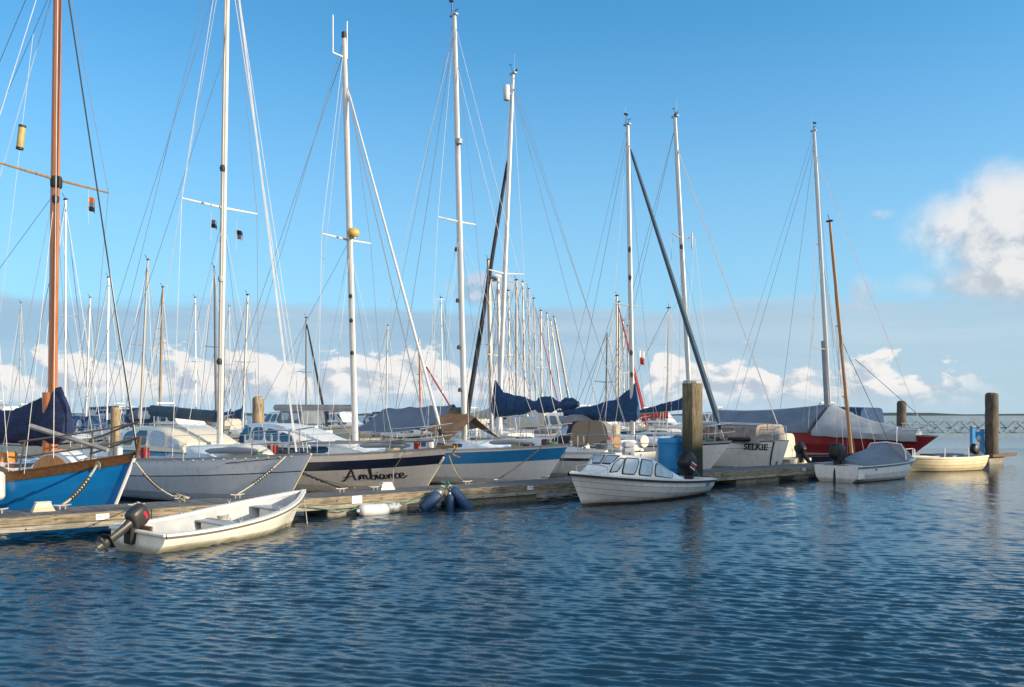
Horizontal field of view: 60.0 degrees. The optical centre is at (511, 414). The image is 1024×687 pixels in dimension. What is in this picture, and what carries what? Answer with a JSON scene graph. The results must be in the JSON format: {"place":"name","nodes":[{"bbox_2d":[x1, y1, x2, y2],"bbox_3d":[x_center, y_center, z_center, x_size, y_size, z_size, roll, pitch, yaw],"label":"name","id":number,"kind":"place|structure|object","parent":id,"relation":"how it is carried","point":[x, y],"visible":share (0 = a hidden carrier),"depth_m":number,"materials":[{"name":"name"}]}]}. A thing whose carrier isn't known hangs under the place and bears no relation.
{"place":"outdoors","nodes":[
{"label":"outdoors","id":0,"kind":"place"},
{"bbox_2d":[0,416,1023,686],"bbox_3d":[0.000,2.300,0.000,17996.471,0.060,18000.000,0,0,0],"label":"water","id":1,"kind":"structure","parent":0,"point":[908,580],"depth_m":11.28,"materials":[{"name":"blue liquid"}]},
{"bbox_2d":[0,400,18,410],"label":"motor cruiser","id":2,"kind":"object","parent":1,"relation":"on","point":[5,406],"visible":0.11,"depth_m":59.30,"materials":[{"name":"white paint"}]},
{"bbox_2d":[6,300,31,405],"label":"sailboat","id":3,"kind":"object","parent":1,"relation":"on","point":[20,317],"visible":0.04,"depth_m":83.96,"materials":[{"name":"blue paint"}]},
{"bbox_2d":[0,193,104,457],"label":"sailboat","id":4,"kind":"object","parent":1,"relation":"on","point":[30,449],"visible":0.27,"depth_m":43.45,"materials":[{"name":"white paint"}]},
{"bbox_2d":[0,0,141,520],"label":"wooden sailboat","id":5,"kind":"object","parent":1,"relation":"on","point":[54,474],"visible":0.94,"depth_m":19.49,"materials":[{"name":"blue paint"}]},
{"bbox_2d":[0,471,4,499],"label":"fender","id":6,"kind":"object","parent":5,"relation":"hanging from","point":[2,485],"visible":1,"depth_m":18.76,"materials":[{"name":"plastic"}]},
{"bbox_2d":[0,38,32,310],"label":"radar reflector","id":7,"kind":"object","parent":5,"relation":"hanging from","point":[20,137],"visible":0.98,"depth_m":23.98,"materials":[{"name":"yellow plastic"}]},
{"bbox_2d":[61,465,96,504],"bbox_3d":[-8.804,1.420,18.089,0.113,0.721,1.510,0,0,-1],"label":"mooring line","id":8,"kind":"object","parent":5,"relation":"attached to","point":[79,489],"visible":1,"depth_m":18.06,"materials":[{"name":"fabric"}]},
{"bbox_2d":[88,189,94,223],"bbox_3d":[-12.452,-6.181,26.271,0.102,1.070,0.206,0,0,44],"label":"flag","id":9,"kind":"object","parent":5,"relation":"attached to","point":[91,204],"visible":0.97,"depth_m":26.26,"materials":[{"name":"orange fabric"}]},
{"bbox_2d":[135,462,176,497],"bbox_3d":[-7.542,1.383,18.795,0.910,0.784,0.036,0,0,1],"label":"mooring line","id":10,"kind":"object","parent":5,"relation":"attached to","point":[152,482],"visible":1,"depth_m":18.78,"materials":[{"name":"fabric"}]},
{"bbox_2d":[71,296,100,432],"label":"sailboat","id":11,"kind":"object","parent":1,"relation":"on","point":[77,416],"visible":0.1,"depth_m":65.94,"materials":[{"name":"blue paint"}]},
{"bbox_2d":[74,275,127,446],"bbox_3d":[-26.090,-3.151,56.495,8.680,11.632,2.586,0,0,45],"label":"sailboat","id":12,"kind":"object","parent":1,"relation":"on","point":[94,418],"visible":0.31,"depth_m":55.97,"materials":[{"name":"white paint"}]},
{"bbox_2d":[87,403,128,415],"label":"motor cruiser","id":13,"kind":"object","parent":1,"relation":"on","point":[93,411],"visible":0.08,"depth_m":73.27,"materials":[{"name":"white paint"}]},
{"bbox_2d":[110,406,120,445],"bbox_3d":[-14.757,1.591,33.001,0.366,3.819,0.362,0,0,-14],"label":"mooring pile","id":14,"kind":"object","parent":1,"relation":"in","point":[115,416],"visible":0.38,"depth_m":32.86,"materials":[{"name":"brown wood"}]},
{"bbox_2d":[96,406,137,428],"bbox_3d":[-25.872,0.997,61.566,8.136,3.239,2.639,0,0,30],"label":"motor cruiser","id":15,"kind":"object","parent":1,"relation":"on","point":[109,416],"visible":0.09,"depth_m":61.72,"materials":[{"name":"white paint"}]},
{"bbox_2d":[105,257,160,446],"bbox_3d":[-21.381,-3.180,50.576,2.600,11.690,8.724,0,0,-35],"label":"sailboat","id":16,"kind":"object","parent":1,"relation":"on","point":[137,414],"visible":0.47,"depth_m":49.94,"materials":[{"name":"white paint"}]},
{"bbox_2d":[142,283,173,406],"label":"sailboat","id":17,"kind":"object","parent":1,"relation":"on","point":[161,344],"visible":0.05,"depth_m":59.93,"materials":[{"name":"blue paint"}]},
{"bbox_2d":[125,402,232,434],"bbox_3d":[-19.622,0.935,52.591,8.636,3.364,2.804,0,0,30],"label":"motor cruiser","id":18,"kind":"object","parent":1,"relation":"on","point":[163,421],"visible":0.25,"depth_m":52.23,"materials":[{"name":"white paint"}]},
{"bbox_2d":[69,0,313,501],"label":"sloop","id":19,"kind":"object","parent":1,"relation":"on","point":[188,461],"visible":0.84,"depth_m":23.16,"materials":[{"name":"white paint"}]},
{"bbox_2d":[211,219,216,228],"bbox_3d":[-8.762,-5.554,26.059,0.160,0.890,0.111,0,0,-8],"label":"flag","id":20,"kind":"object","parent":19,"relation":"attached to","point":[213,223],"visible":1,"depth_m":26.04,"materials":[{"name":"black fabric"}]},
{"bbox_2d":[236,221,242,251],"bbox_3d":[-8.006,-5.236,26.056,0.206,0.910,0.102,0,0,-34],"label":"flag","id":21,"kind":"object","parent":19,"relation":"attached to","point":[239,234],"visible":1,"depth_m":26.04,"materials":[{"name":"black fabric"}]},
{"bbox_2d":[221,443,272,456],"bbox_3d":[-6.936,0.904,22.980,1.900,0.340,1.038,0,0,38],"label":"upturned dinghy","id":22,"kind":"object","parent":19,"relation":"on","point":[265,450],"visible":0.45,"depth_m":22.57,"materials":[{"name":"white plastic"}]},
{"bbox_2d":[225,458,279,463],"bbox_3d":[-8.822,1.400,22.920,7.154,0.721,0.406,0,0,29],"label":"mooring line","id":23,"kind":"object","parent":19,"relation":"attached to","point":[252,460],"visible":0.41,"depth_m":21.69,"materials":[{"name":"fabric"}]},
{"bbox_2d":[178,294,209,409],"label":"sailboat","id":24,"kind":"object","parent":1,"relation":"on","point":[195,361],"visible":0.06,"depth_m":69.95,"materials":[{"name":"white paint"}]},
{"bbox_2d":[96,489,305,553],"bbox_3d":[-5.497,1.992,16.501,1.580,0.963,4.992,4,2,26],"label":"open dinghy","id":25,"kind":"object","parent":1,"relation":"on","point":[138,530],"visible":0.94,"depth_m":16.20,"materials":[{"name":"paint"}]},
{"bbox_2d":[198,263,232,425],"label":"sailboat","id":26,"kind":"object","parent":1,"relation":"on","point":[215,347],"visible":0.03,"depth_m":61.93,"materials":[{"name":"white paint"}]},
{"bbox_2d":[211,306,247,424],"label":"sailboat","id":27,"kind":"object","parent":1,"relation":"on","point":[229,364],"visible":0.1,"depth_m":91.95,"materials":[{"name":"white paint"}]},
{"bbox_2d":[211,292,264,441],"bbox_3d":[-16.814,-2.463,54.472,2.262,10.256,7.634,0,0,-40],"label":"sailboat","id":28,"kind":"object","parent":1,"relation":"on","point":[237,425],"visible":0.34,"depth_m":53.96,"materials":[{"name":"white paint"}]},
{"bbox_2d":[252,396,263,422],"bbox_3d":[-10.879,1.351,38.002,0.513,4.299,0.513,0,0,-11],"label":"mooring pile","id":29,"kind":"object","parent":1,"relation":"in","point":[255,406],"visible":0.31,"depth_m":37.82,"materials":[{"name":"brown wood"}]},
{"bbox_2d":[249,411,332,432],"bbox_3d":[-15.769,0.997,60.558,8.136,3.239,2.639,0,0,40],"label":"motor cruiser","id":30,"kind":"object","parent":1,"relation":"on","point":[273,417],"visible":0.34,"depth_m":58.59,"materials":[{"name":"white paint"}]},
{"bbox_2d":[285,317,328,429],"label":"sailboat","id":31,"kind":"object","parent":1,"relation":"on","point":[306,329],"visible":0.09,"depth_m":65.91,"materials":[{"name":"white paint"}]},
{"bbox_2d":[216,15,459,492],"bbox_3d":[-5.747,-4.471,27.048,10.921,14.376,3.372,0,0,38],"label":"sloop","id":32,"kind":"object","parent":1,"relation":"on","point":[357,464],"visible":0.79,"depth_m":25.42,"materials":[{"name":"white paint"}]},
{"bbox_2d":[281,444,354,487],"bbox_3d":[-5.107,1.308,23.578,0.304,0.932,5.164,0,0,-34],"label":"mooring line","id":33,"kind":"object","parent":32,"relation":"attached to","point":[326,480],"visible":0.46,"depth_m":22.66,"materials":[{"name":"black fabric"}]},
{"bbox_2d":[318,411,372,436],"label":"motor cruiser","id":34,"kind":"object","parent":1,"relation":"on","point":[345,418],"visible":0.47,"depth_m":76.58,"materials":[{"name":"white paint"}]},
{"bbox_2d":[341,437,380,440],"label":"pontoon","id":35,"kind":"object","parent":1,"relation":"on","point":[365,438],"depth_m":72.35,"materials":[{"name":"brown wood"}]},
{"bbox_2d":[371,412,380,436],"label":"motor cruiser","id":36,"kind":"object","parent":1,"relation":"on","point":[376,434],"visible":0.02,"depth_m":88.22,"materials":[{"name":"white paint"}]},
{"bbox_2d":[362,325,401,423],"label":"sailboat","id":37,"kind":"object","parent":1,"relation":"on","point":[369,418],"visible":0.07,"depth_m":95.95,"materials":[{"name":"blue paint"}]},
{"bbox_2d":[381,339,436,439],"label":"sailboat","id":38,"kind":"object","parent":1,"relation":"on","point":[396,435],"visible":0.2,"depth_m":57.94,"materials":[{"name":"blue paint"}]},
{"bbox_2d":[0,461,832,533],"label":"pontoon","id":39,"kind":"object","parent":1,"relation":"on","point":[480,493],"visible":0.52,"depth_m":20.59,"materials":[{"name":"brown wood"}]},
{"bbox_2d":[30,501,54,511],"bbox_3d":[-9.003,1.756,17.015,0.400,0.188,0.220,0,0,-39],"label":"pontoon step","id":40,"kind":"object","parent":39,"relation":"on","point":[42,506],"visible":1,"depth_m":16.95,"materials":[{"name":"white plastic"}]},
{"bbox_2d":[174,493,188,500],"bbox_3d":[-7.006,1.749,18.788,0.277,0.155,0.170,0,0,0],"label":"rope coil","id":41,"kind":"object","parent":39,"relation":"on","point":[180,495],"visible":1,"depth_m":18.74,"materials":[{"name":"beige fabric"}]},
{"bbox_2d":[237,456,285,493],"bbox_3d":[-5.769,1.381,20.515,0.082,0.789,1.856,0,0,20],"label":"mooring line","id":42,"kind":"object","parent":39,"relation":"on","point":[264,475],"visible":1,"depth_m":20.50,"materials":[{"name":"fabric"}]},
{"bbox_2d":[302,472,341,487],"bbox_3d":[-5.464,1.530,23.509,0.077,0.491,5.284,0,0,-31],"label":"mooring line","id":43,"kind":"object","parent":39,"relation":"attached to","point":[317,479],"visible":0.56,"depth_m":22.55,"materials":[{"name":"fabric"}]},
{"bbox_2d":[356,503,388,515],"bbox_3d":[-3.191,2.200,20.461,0.881,0.311,0.300,0,0,-39],"label":"fender","id":44,"kind":"object","parent":39,"relation":"hanging from","point":[372,509],"visible":0.97,"depth_m":20.31,"materials":[{"name":"plastic"}]},
{"bbox_2d":[302,487,444,511],"bbox_3d":[-3.095,1.985,20.569,3.830,0.409,0.106,0,0,-40],"label":"mooring line","id":45,"kind":"object","parent":39,"relation":"attached to","point":[373,503],"visible":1,"depth_m":20.44,"materials":[{"name":"green fabric"}]},
{"bbox_2d":[378,482,394,489],"bbox_3d":[-3.123,1.756,21.967,0.400,0.188,0.220,0,0,-39],"label":"pontoon step","id":46,"kind":"object","parent":39,"relation":"on","point":[386,485],"visible":1,"depth_m":21.89,"materials":[{"name":"white plastic"}]},
{"bbox_2d":[385,500,419,513],"bbox_3d":[-2.466,2.166,21.085,1.604,0.329,0.268,0,0,-40],"label":"fender","id":47,"kind":"object","parent":39,"relation":"hanging from","point":[395,506],"visible":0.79,"depth_m":20.72,"materials":[{"name":"plastic"}]},
{"bbox_2d":[419,490,441,510],"bbox_3d":[-1.887,2.100,21.462,0.742,0.545,0.406,0,0,-40],"label":"fender","id":48,"kind":"object","parent":39,"relation":"hanging from","point":[431,500],"visible":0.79,"depth_m":21.29,"materials":[{"name":"blue plastic"}]},
{"bbox_2d":[445,490,453,508],"bbox_3d":[-1.527,2.176,21.776,0.198,0.647,0.196,0,0,-11],"label":"fender","id":49,"kind":"object","parent":39,"relation":"hanging from","point":[449,500],"visible":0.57,"depth_m":21.69,"materials":[{"name":"blue plastic"}]},
{"bbox_2d":[449,486,473,507],"bbox_3d":[-1.238,2.140,22.007,0.652,0.763,0.280,0,0,-9],"label":"fender","id":50,"kind":"object","parent":39,"relation":"hanging from","point":[461,500],"visible":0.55,"depth_m":21.89,"materials":[{"name":"blue plastic"}]},
{"bbox_2d":[499,448,540,478],"bbox_3d":[0.244,1.380,25.506,0.028,0.783,2.813,0,0,26],"label":"mooring line","id":51,"kind":"object","parent":39,"relation":"on","point":[519,464],"visible":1,"depth_m":25.43,"materials":[{"name":"fabric"}]},
{"bbox_2d":[622,441,634,455],"bbox_3d":[3.586,1.335,27.291,0.360,1.030,0.290,0,0,-10],"label":"service pedestal","id":52,"kind":"object","parent":39,"relation":"on","point":[628,448],"visible":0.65,"depth_m":27.18,"materials":[{"name":"grey plastic"}]},
{"bbox_2d":[657,438,681,473],"bbox_3d":[4.988,1.290,27.918,0.850,1.120,0.850,0,0,0],"label":"plastic drum","id":53,"kind":"object","parent":39,"relation":"on","point":[669,450],"visible":0.66,"depth_m":27.54,"materials":[{"name":"blue plastic"}]},
{"bbox_2d":[414,296,459,406],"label":"sailboat","id":54,"kind":"object","parent":1,"relation":"on","point":[441,307],"visible":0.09,"depth_m":75.96,"materials":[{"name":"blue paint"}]},
{"bbox_2d":[358,0,571,484],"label":"sloop","id":55,"kind":"object","parent":1,"relation":"on","point":[479,460],"visible":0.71,"depth_m":28.54,"materials":[{"name":"blue paint"}]},
{"bbox_2d":[358,404,499,440],"bbox_3d":[-3.045,0.236,31.379,5.100,1.212,2.750,0,0,45],"label":"awning","id":56,"kind":"object","parent":55,"relation":"attached to","point":[407,417],"visible":0.81,"depth_m":30.90,"materials":[{"name":"grey fabric"}]},
{"bbox_2d":[456,407,488,433],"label":"motor cruiser","id":57,"kind":"object","parent":1,"relation":"on","point":[471,411],"visible":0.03,"depth_m":71.69,"materials":[{"name":"white paint"}]},
{"bbox_2d":[452,256,517,437],"bbox_3d":[-1.521,-3.354,52.639,2.682,12.039,8.989,0,0,-28],"label":"sailboat","id":58,"kind":"object","parent":1,"relation":"on","point":[482,416],"visible":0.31,"depth_m":51.89,"materials":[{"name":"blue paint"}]},
{"bbox_2d":[480,288,528,428],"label":"sailboat","id":59,"kind":"object","parent":1,"relation":"on","point":[508,299],"visible":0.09,"depth_m":61.96,"materials":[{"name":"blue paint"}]},
{"bbox_2d":[475,274,540,438],"bbox_3d":[-0.265,-2.100,42.502,2.102,9.531,7.117,0,0,-30],"label":"sailboat","id":60,"kind":"object","parent":1,"relation":"on","point":[495,277],"visible":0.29,"depth_m":42.88,"materials":[{"name":"white paint"}]},
{"bbox_2d":[484,278,538,432],"bbox_3d":[-0.099,-2.992,55.570,2.512,11.314,8.438,0,0,-33],"label":"sailboat","id":61,"kind":"object","parent":1,"relation":"on","point":[516,339],"visible":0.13,"depth_m":54.96,"materials":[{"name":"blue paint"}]},
{"bbox_2d":[494,279,547,427],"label":"sailboat","id":62,"kind":"object","parent":1,"relation":"on","point":[524,354],"visible":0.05,"depth_m":62.96,"materials":[{"name":"blue paint"}]},
{"bbox_2d":[505,288,549,399],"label":"sailboat","id":63,"kind":"object","parent":1,"relation":"on","point":[529,345],"visible":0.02,"depth_m":83.96,"materials":[{"name":"blue paint"}]},
{"bbox_2d":[512,295,559,409],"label":"sailboat","id":64,"kind":"object","parent":1,"relation":"on","point":[535,313],"visible":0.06,"depth_m":70.95,"materials":[{"name":"blue paint"}]},
{"bbox_2d":[521,307,560,400],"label":"sailboat","id":65,"kind":"object","parent":1,"relation":"on","point":[541,377],"visible":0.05,"depth_m":78.94,"materials":[{"name":"blue paint"}]},
{"bbox_2d":[528,313,569,399],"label":"sailboat","id":66,"kind":"object","parent":1,"relation":"on","point":[548,331],"visible":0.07,"depth_m":86.95,"materials":[{"name":"white metal"}]},
{"bbox_2d":[460,62,656,477],"bbox_3d":[1.026,-5.815,33.435,3.321,17.062,10.199,0,0,-39],"label":"cruising yacht","id":67,"kind":"object","parent":1,"relation":"on","point":[583,436],"visible":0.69,"depth_m":33.99,"materials":[{"name":"white paint"}]},
{"bbox_2d":[540,320,577,400],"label":"sailboat","id":68,"kind":"object","parent":1,"relation":"on","point":[557,371],"visible":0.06,"depth_m":103.93,"materials":[{"name":"blue paint"}]},
{"bbox_2d":[507,410,620,437],"bbox_3d":[2.870,1.060,45.111,7.136,3.114,2.309,0,0,28],"label":"motor cruiser","id":69,"kind":"object","parent":1,"relation":"on","point":[549,418],"visible":0.31,"depth_m":44.99,"materials":[{"name":"white paint"}]},
{"bbox_2d":[545,315,588,407],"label":"sailboat","id":70,"kind":"object","parent":1,"relation":"on","point":[560,352],"visible":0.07,"depth_m":95.90,"materials":[{"name":"blue paint"}]},
{"bbox_2d":[556,405,648,431],"bbox_3d":[5.475,0.998,54.506,7.136,3.239,2.309,0,0,40],"label":"motor cruiser","id":71,"kind":"object","parent":1,"relation":"on","point":[625,428],"visible":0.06,"depth_m":52.88,"materials":[{"name":"white paint"}]},
{"bbox_2d":[578,332,641,430],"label":"sailboat","id":72,"kind":"object","parent":1,"relation":"on","point":[606,380],"visible":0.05,"depth_m":46.45,"materials":[{"name":"blue paint"}]},
{"bbox_2d":[583,292,649,426],"bbox_3d":[6.236,-2.571,56.528,2.313,10.471,7.798,0,0,-33],"label":"sailboat","id":73,"kind":"object","parent":1,"relation":"on","point":[617,308],"visible":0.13,"depth_m":55.95,"materials":[{"name":"blue paint"}]},
{"bbox_2d":[588,301,649,424],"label":"sailboat","id":74,"kind":"object","parent":1,"relation":"on","point":[619,379],"visible":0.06,"depth_m":65.93,"materials":[{"name":"blue paint"}]},
{"bbox_2d":[599,318,643,425],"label":"sailboat","id":75,"kind":"object","parent":1,"relation":"on","point":[626,372],"visible":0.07,"depth_m":76.94,"materials":[{"name":"blue paint"}]},
{"bbox_2d":[607,325,646,424],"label":"sailboat","id":76,"kind":"object","parent":1,"relation":"on","point":[627,374],"visible":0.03,"depth_m":91.96,"materials":[{"name":"blue paint"}]},
{"bbox_2d":[549,109,734,468],"bbox_3d":[4.770,-4.781,35.324,3.222,14.994,9.986,0,0,-39],"label":"sloop","id":77,"kind":"object","parent":1,"relation":"on","point":[713,449],"visible":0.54,"depth_m":35.19,"materials":[{"name":"white paint"}]},
{"bbox_2d":[640,351,643,364],"bbox_3d":[5.227,-2.243,35.563,0.266,1.200,0.102,0,0,-29],"label":"flag","id":78,"kind":"object","parent":77,"relation":"attached to","point":[641,359],"visible":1,"depth_m":35.56,"materials":[{"name":"red fabric"}]},
{"bbox_2d":[568,450,716,505],"bbox_3d":[3.701,1.767,24.423,2.060,1.487,6.716,0,0,43],"label":"cabin motorboat","id":79,"kind":"object","parent":1,"relation":"on","point":[599,479],"visible":0.99,"depth_m":22.94,"materials":[{"name":"paint"}]},
{"bbox_2d":[639,407,680,427],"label":"motor cruiser","id":80,"kind":"object","parent":1,"relation":"on","point":[663,420],"visible":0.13,"depth_m":70.91,"materials":[{"name":"white paint"}]},
{"bbox_2d":[626,303,708,431],"bbox_3d":[9.909,-2.425,60.209,7.576,10.179,2.244,0,0,20],"label":"sailboat","id":81,"kind":"object","parent":1,"relation":"on","point":[660,415],"visible":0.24,"depth_m":59.96,"materials":[{"name":"blue paint"}]},
{"bbox_2d":[653,406,722,429],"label":"motor cruiser","id":82,"kind":"object","parent":1,"relation":"on","point":[709,417],"visible":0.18,"depth_m":65.48,"materials":[{"name":"white paint"}]},
{"bbox_2d":[682,380,702,475],"bbox_3d":[5.562,1.220,27.350,0.564,4.560,0.564,0,0,-34],"label":"mooring pile","id":83,"kind":"object","parent":1,"relation":"in","point":[692,396],"visible":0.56,"depth_m":27.15,"materials":[{"name":"brown wood"}]},
{"bbox_2d":[604,108,788,468],"bbox_3d":[7.007,-5.256,37.824,2.921,15.946,10.443,0,0,-39],"label":"motor sailer","id":84,"kind":"object","parent":1,"relation":"on","point":[757,444],"visible":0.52,"depth_m":34.85,"materials":[{"name":"paint"}]},
{"bbox_2d":[781,433,814,472],"bbox_3d":[10.172,1.550,35.926,1.700,1.841,4.924,0,0,-39],"label":"motorboat","id":85,"kind":"object","parent":1,"relation":"on","point":[798,448],"visible":0.23,"depth_m":34.51,"materials":[{"name":"white plastic"}]},
{"bbox_2d":[711,122,937,454],"bbox_3d":[15.923,-6.241,46.006,4.019,18.114,12.642,0,0,-39],"label":"covered yacht","id":86,"kind":"object","parent":1,"relation":"on","point":[818,429],"visible":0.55,"depth_m":44.85,"materials":[{"name":"grey fabric"}]},
{"bbox_2d":[795,216,888,461],"bbox_3d":[13.901,-3.086,39.576,1.899,11.210,5.513,0,0,-39],"label":"wooden dayboat","id":87,"kind":"object","parent":1,"relation":"on","point":[819,457],"visible":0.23,"depth_m":38.48,"materials":[{"name":"brown wood"}]},
{"bbox_2d":[818,402,883,422],"bbox_3d":[15.847,0.960,48.661,3.133,3.314,9.636,0,0,-39],"label":"motor cruiser","id":88,"kind":"object","parent":1,"relation":"on","point":[869,412],"visible":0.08,"depth_m":45.39,"materials":[{"name":"blue paint"}]},
{"bbox_2d":[814,427,915,482],"bbox_3d":[13.130,1.601,32.027,5.590,2.242,1.780,0,0,-38],"label":"covered motorboat","id":89,"kind":"object","parent":1,"relation":"on","point":[879,461],"visible":0.91,"depth_m":30.83,"materials":[{"name":"white paint"},{"name":"grey tarpaulin"},{"name":"black rubber"}]},
{"bbox_2d":[896,400,905,426],"bbox_3d":[20.869,1.365,47.501,0.508,4.269,0.508,0,0,-4],"label":"mooring pile","id":90,"kind":"object","parent":1,"relation":"in","point":[901,412],"visible":0.36,"depth_m":47.30,"materials":[{"name":"wood"}]},
{"bbox_2d":[910,443,989,471],"bbox_3d":[17.981,1.831,36.781,4.856,1.257,1.660,0,0,-22],"label":"clinker rowing boat","id":91,"kind":"object","parent":1,"relation":"on","point":[977,459],"visible":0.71,"depth_m":36.04,"materials":[{"name":"beige paint"}]},
{"bbox_2d":[884,417,1023,437],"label":"truss footbridge","id":92,"kind":"object","parent":1,"relation":"in","point":[948,434],"visible":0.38,"depth_m":62.26,"materials":[{"name":"grey metal"}]},
{"bbox_2d":[984,392,998,453],"bbox_3d":[22.829,1.216,42.200,0.628,4.569,0.629,0,0,-4],"label":"mooring pile","id":93,"kind":"object","parent":1,"relation":"in","point":[991,443],"visible":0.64,"depth_m":41.97,"materials":[{"name":"brown wood"}]},
{"bbox_2d":[987,453,1016,463],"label":"end platform","id":94,"kind":"structure","parent":93,"relation":"attached to","point":[996,458],"depth_m":41.46,"materials":[{"name":"concrete"}]},
{"bbox_2d":[0,0,1023,413],"label":"sky","id":95,"kind":"structure","parent":0,"point":[916,107],"materials":[{"name":"blue"}]},
{"bbox_2d":[72,413,1023,415],"bbox_3d":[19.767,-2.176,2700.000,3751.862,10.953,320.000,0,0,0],"label":"shore","id":96,"kind":"structure","parent":0,"point":[884,414],"depth_m":2558.94,"materials":[{"name":"green plant"}]},
{"bbox_2d":[969,426,985,453],"bbox_3d":[22.212,1.190,42.286,0.750,1.320,0.315,0,0,-7],"label":"pump station","id":97,"kind":"object","parent":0,"point":[979,436],"visible":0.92,"depth_m":42.22,"materials":[{"name":"blue metal"}]}
]}

